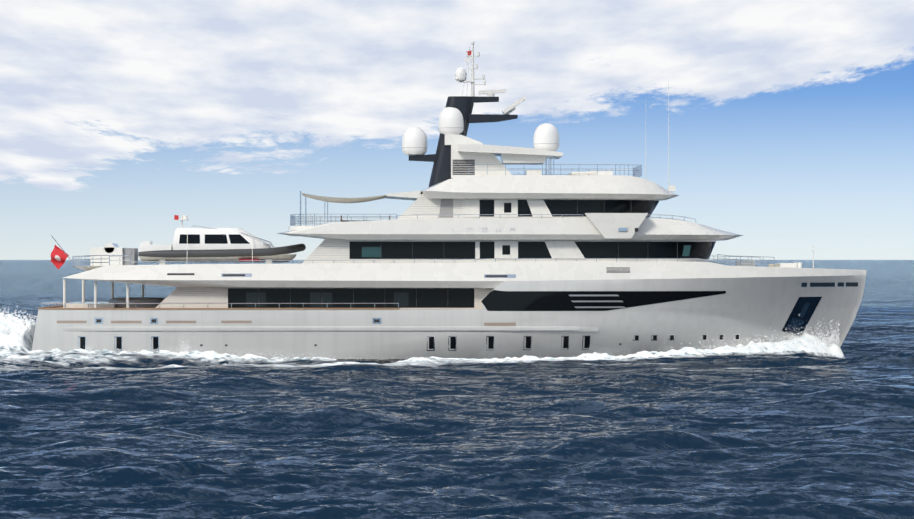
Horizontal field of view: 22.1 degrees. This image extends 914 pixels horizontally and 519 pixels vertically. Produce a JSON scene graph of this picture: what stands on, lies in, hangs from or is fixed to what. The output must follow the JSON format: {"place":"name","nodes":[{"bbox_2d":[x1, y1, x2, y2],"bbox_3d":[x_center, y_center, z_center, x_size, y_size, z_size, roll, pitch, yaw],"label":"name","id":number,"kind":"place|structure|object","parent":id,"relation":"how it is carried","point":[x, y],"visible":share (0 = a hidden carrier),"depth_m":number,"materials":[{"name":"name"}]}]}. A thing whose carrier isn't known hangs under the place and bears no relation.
{"place":"outdoors","nodes":[
{"label":"outdoors","id":0,"kind":"place"},
{"bbox_2d":[38,305,62,308],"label":"cap rail","id":1,"kind":"object","parent":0,"point":[52,306],"visible":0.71,"depth_m":139.32,"materials":[{"name":"brown wood"}]},
{"bbox_2d":[187,229,257,263],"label":"tender straps","id":2,"kind":"object","parent":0,"point":[252,246],"visible":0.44,"depth_m":138.04,"materials":[{"name":"white fabric"}]},
{"bbox_2d":[0,260,913,518],"bbox_3d":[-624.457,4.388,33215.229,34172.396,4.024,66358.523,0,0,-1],"label":"sea","id":3,"kind":"structure","parent":0,"point":[797,429],"depth_m":81.29,"materials":[{"name":"liquid"}]},
{"bbox_2d":[0,306,839,362],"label":"sea spray","id":4,"kind":"object","parent":3,"relation":"on","point":[831,338],"visible":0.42,"depth_m":137.96,"materials":[{"name":"white liquid"}]},
{"bbox_2d":[31,306,858,363],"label":"hull","id":5,"kind":"object","parent":3,"relation":"in","point":[616,327],"visible":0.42,"depth_m":135.14,"materials":[{"name":"paint"}]},
{"bbox_2d":[66,304,115,307],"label":"sofa","id":6,"kind":"object","parent":5,"relation":"on","point":[90,305],"visible":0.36,"depth_m":137.38,"materials":[{"name":"white fabric"}]},
{"bbox_2d":[71,302,108,302],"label":"pool water","id":7,"kind":"structure","parent":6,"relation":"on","point":[89,302],"depth_m":138.82,"materials":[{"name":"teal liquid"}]},
{"bbox_2d":[63,280,144,307],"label":"support pillars","id":8,"kind":"structure","parent":5,"relation":"on","point":[95,291],"depth_m":135.36,"materials":[{"name":"white metal"}]},
{"bbox_2d":[109,297,164,307],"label":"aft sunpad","id":9,"kind":"object","parent":5,"relation":"on","point":[139,300],"visible":0.69,"depth_m":137.78,"materials":[{"name":"grey fabric"}]},
{"bbox_2d":[39,308,399,309],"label":"cap rail","id":10,"kind":"object","parent":5,"relation":"on","point":[204,308],"visible":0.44,"depth_m":134.84,"materials":[{"name":"brown wood"}]},
{"bbox_2d":[57,321,515,325],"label":"hull slots","id":11,"kind":"object","parent":5,"relation":"on","point":[499,324],"visible":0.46,"depth_m":134.89,"materials":[{"name":"beige"}]},
{"bbox_2d":[156,287,493,308],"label":"deck house","id":12,"kind":"structure","parent":5,"relation":"on","point":[198,295],"depth_m":135.91,"materials":[{"name":"white paint"}]},
{"bbox_2d":[63,262,504,287],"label":"deck bulwark","id":13,"kind":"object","parent":12,"relation":"on","point":[387,275],"depth_m":135.16,"materials":[{"name":"white paint"}]},
{"bbox_2d":[73,266,102,271],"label":"deck lip","id":14,"kind":"object","parent":13,"relation":"on","point":[84,268],"visible":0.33,"depth_m":136.18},
{"bbox_2d":[90,243,122,265],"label":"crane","id":15,"kind":"object","parent":14,"relation":"on","point":[111,249],"visible":0.9,"depth_m":138.09,"materials":[{"name":"white paint"}]},
{"bbox_2d":[123,248,137,264],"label":"storage box","id":16,"kind":"object","parent":13,"relation":"on","point":[128,252],"visible":0.91,"depth_m":138.32,"materials":[{"name":"silver metal"}]},
{"bbox_2d":[159,214,271,264],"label":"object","id":17,"kind":"object","parent":13,"relation":"on","point":[184,217],"visible":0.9,"depth_m":138.87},
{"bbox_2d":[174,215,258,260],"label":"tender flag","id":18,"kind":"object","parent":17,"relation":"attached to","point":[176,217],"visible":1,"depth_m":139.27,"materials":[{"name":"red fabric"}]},
{"bbox_2d":[139,254,296,261],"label":"boat hull","id":19,"kind":"object","parent":13,"relation":"on","point":[236,259],"visible":0.62,"depth_m":138.64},
{"bbox_2d":[139,241,172,251],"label":"outboard engine","id":20,"kind":"object","parent":19,"relation":"on","point":[146,246],"visible":0.79,"depth_m":138.55,"materials":[{"name":"white plastic"}]},
{"bbox_2d":[138,244,305,257],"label":"inflatable boat tube","id":21,"kind":"object","parent":19,"relation":"attached to","point":[231,252],"visible":0.94,"depth_m":137.91,"materials":[{"name":"grey rubber"}]},
{"bbox_2d":[173,228,270,249],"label":"boat cabin","id":22,"kind":"object","parent":19,"relation":"on","point":[257,242],"visible":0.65,"depth_m":138.43,"materials":[{"name":"white plastic"}]},
{"bbox_2d":[179,234,249,243],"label":"boat windows","id":23,"kind":"structure","parent":22,"relation":"in","point":[218,238],"depth_m":138.40,"materials":[{"name":"black glass"}]},
{"bbox_2d":[41,156,774,307],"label":"rails","id":24,"kind":"object","parent":13,"relation":"on","point":[293,216],"visible":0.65,"depth_m":136.07,"materials":[{"name":"silver metal"}]},
{"bbox_2d":[51,245,68,268],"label":"ensign","id":25,"kind":"object","parent":24,"relation":"attached to","point":[59,256],"visible":0.98,"depth_m":139.21,"materials":[{"name":"red fabric"}]},
{"bbox_2d":[301,193,386,202],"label":"awning","id":26,"kind":"object","parent":24,"relation":"attached to","point":[342,200],"visible":0.96,"depth_m":137.34,"materials":[{"name":"white fabric"}]},
{"bbox_2d":[228,288,473,307],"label":"window band","id":27,"kind":"object","parent":12,"relation":"attached to","point":[445,297],"visible":0.8,"depth_m":136.06,"materials":[{"name":"black glass"}]},
{"bbox_2d":[290,200,677,307],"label":"window dividers","id":28,"kind":"object","parent":27,"relation":"attached to","point":[416,288],"visible":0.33,"depth_m":136.12,"materials":[{"name":"grey metal"}]},
{"bbox_2d":[246,292,408,306],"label":"interior shapes","id":29,"kind":"object","parent":5,"relation":"on","point":[402,299],"visible":0.7,"depth_m":136.01,"materials":[{"name":"black"}]},
{"bbox_2d":[63,326,597,331],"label":"rub rail","id":30,"kind":"object","parent":5,"relation":"on","point":[327,329],"visible":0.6,"depth_m":134.93,"materials":[{"name":"paint"}]},
{"bbox_2d":[79,335,735,349],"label":"porthole frames","id":31,"kind":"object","parent":5,"relation":"in","point":[433,349],"visible":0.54,"depth_m":135.53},
{"bbox_2d":[78,334,739,350],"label":"portholes","id":32,"kind":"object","parent":5,"relation":"attached to","point":[427,342],"depth_m":135.31,"materials":[{"name":"black glass"}]},
{"bbox_2d":[80,290,738,349],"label":"hull windows","id":33,"kind":"structure","parent":5,"relation":"on","point":[495,300],"depth_m":135.28,"materials":[{"name":"black glass"}]},
{"bbox_2d":[569,295,624,307],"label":"louver slats","id":34,"kind":"object","parent":33,"relation":"attached to","point":[598,301],"depth_m":135.34,"materials":[{"name":"grey metal"}]},
{"bbox_2d":[398,309,480,325],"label":"side panels","id":35,"kind":"object","parent":5,"relation":"attached to","point":[439,317],"visible":0.75,"depth_m":135.10,"materials":[{"name":"paint"}]},
{"bbox_2d":[481,262,866,308],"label":"bow bulwark","id":36,"kind":"object","parent":5,"relation":"on","point":[758,287],"visible":0.81,"depth_m":135.92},
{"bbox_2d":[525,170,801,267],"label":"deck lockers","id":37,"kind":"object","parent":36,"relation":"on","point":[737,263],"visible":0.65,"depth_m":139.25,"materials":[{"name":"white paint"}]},
{"bbox_2d":[782,297,821,335],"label":"anchor pocket","id":38,"kind":"object","parent":5,"relation":"attached to","point":[800,304],"visible":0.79,"depth_m":138.58,"materials":[{"name":"black metal"}]},
{"bbox_2d":[786,303,809,331],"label":"anchor","id":39,"kind":"object","parent":38,"relation":"in","point":[795,323],"visible":0.56,"depth_m":138.68,"materials":[{"name":"blue metal"}]},
{"bbox_2d":[0,0,913,259],"label":"sky","id":40,"kind":"structure","parent":0,"point":[791,122],"materials":[{"name":"blue"}]},
{"bbox_2d":[302,238,715,263],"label":"house","id":41,"kind":"structure","parent":0,"point":[448,250],"depth_m":136.14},
{"bbox_2d":[277,218,742,240],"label":"upper deck overhang","id":42,"kind":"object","parent":41,"relation":"on","point":[531,229],"depth_m":135.41,"materials":[{"name":"white paint"}]},
{"bbox_2d":[288,226,310,235],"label":"deck edge","id":43,"kind":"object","parent":42,"relation":"on","point":[293,227],"depth_m":136.18,"materials":[{"name":"white paint"}]},
{"bbox_2d":[452,228,514,231],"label":"name letters","id":44,"kind":"object","parent":42,"relation":"attached to","point":[496,229],"visible":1,"depth_m":135.35,"materials":[{"name":"silver metal"}]},
{"bbox_2d":[584,213,647,237],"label":"bridge wing","id":45,"kind":"structure","parent":42,"relation":"on","point":[607,225],"depth_m":134.92,"materials":[{"name":"white metal"}]},
{"bbox_2d":[462,199,584,258],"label":"wall panels","id":46,"kind":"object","parent":41,"relation":"attached to","point":[563,249],"depth_m":136.23,"materials":[{"name":"white paint"}]},
{"bbox_2d":[502,203,510,254],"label":"windows","id":47,"kind":"structure","parent":46,"relation":"attached to","point":[506,248],"depth_m":136.14,"materials":[{"name":"black glass"}]},
{"bbox_2d":[362,245,690,256],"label":"interior glow","id":48,"kind":"object","parent":41,"relation":"in","point":[371,251],"visible":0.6,"depth_m":136.02,"materials":[{"name":"teal"}]},
{"bbox_2d":[398,194,659,218],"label":"bridge house","id":49,"kind":"structure","parent":0,"point":[594,206],"depth_m":136.69,"materials":[{"name":"white metal"}]},
{"bbox_2d":[439,199,452,216],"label":"wall panel","id":50,"kind":"object","parent":49,"relation":"in","point":[446,206],"visible":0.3,"depth_m":136.54,"materials":[{"name":"grey paint"}]},
{"bbox_2d":[421,175,678,200],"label":"upper deck overhang","id":51,"kind":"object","parent":49,"relation":"on","point":[548,187],"depth_m":136.07,"materials":[{"name":"white paint"}]},
{"bbox_2d":[386,191,420,200],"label":"sun deck aft wing","id":52,"kind":"structure","parent":51,"relation":"attached to","point":[413,195],"depth_m":136.58,"materials":[{"name":"white metal"}]},
{"bbox_2d":[428,96,473,186],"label":"mast","id":53,"kind":"object","parent":51,"relation":"on","point":[441,168],"visible":0.6,"depth_m":139.19,"materials":[{"name":"black metal"}]},
{"bbox_2d":[409,96,517,161],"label":"mast platforms","id":54,"kind":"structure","parent":53,"relation":"attached to","point":[480,118],"depth_m":139.32,"materials":[{"name":"metal"}]},
{"bbox_2d":[445,42,674,190],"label":"radar mast","id":55,"kind":"object","parent":51,"relation":"on","point":[465,148],"visible":0.77,"depth_m":138.50,"materials":[{"name":"white metal"}]},
{"bbox_2d":[453,160,474,174],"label":"louvres","id":56,"kind":"object","parent":55,"relation":"attached to","point":[463,162],"visible":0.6,"depth_m":138.48,"materials":[{"name":"grey metal"}]},
{"bbox_2d":[404,127,555,155],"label":"radome bases","id":57,"kind":"object","parent":55,"relation":"on","point":[456,127],"visible":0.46,"depth_m":138.98,"materials":[{"name":"grey plastic"}]},
{"bbox_2d":[402,68,558,154],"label":"satellite domes","id":58,"kind":"structure","parent":55,"relation":"attached to","point":[453,117],"depth_m":139.06,"materials":[{"name":"white plastic"}]},
{"bbox_2d":[568,172,593,174],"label":"sun pads","id":59,"kind":"object","parent":51,"relation":"on","point":[578,173],"visible":0.82,"depth_m":138.27,"materials":[{"name":"white fabric"}]},
{"bbox_2d":[668,81,668,188],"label":"whip antennas","id":60,"kind":"object","parent":51,"relation":"on","point":[668,134],"visible":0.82,"depth_m":137.85,"materials":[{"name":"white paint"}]}
]}

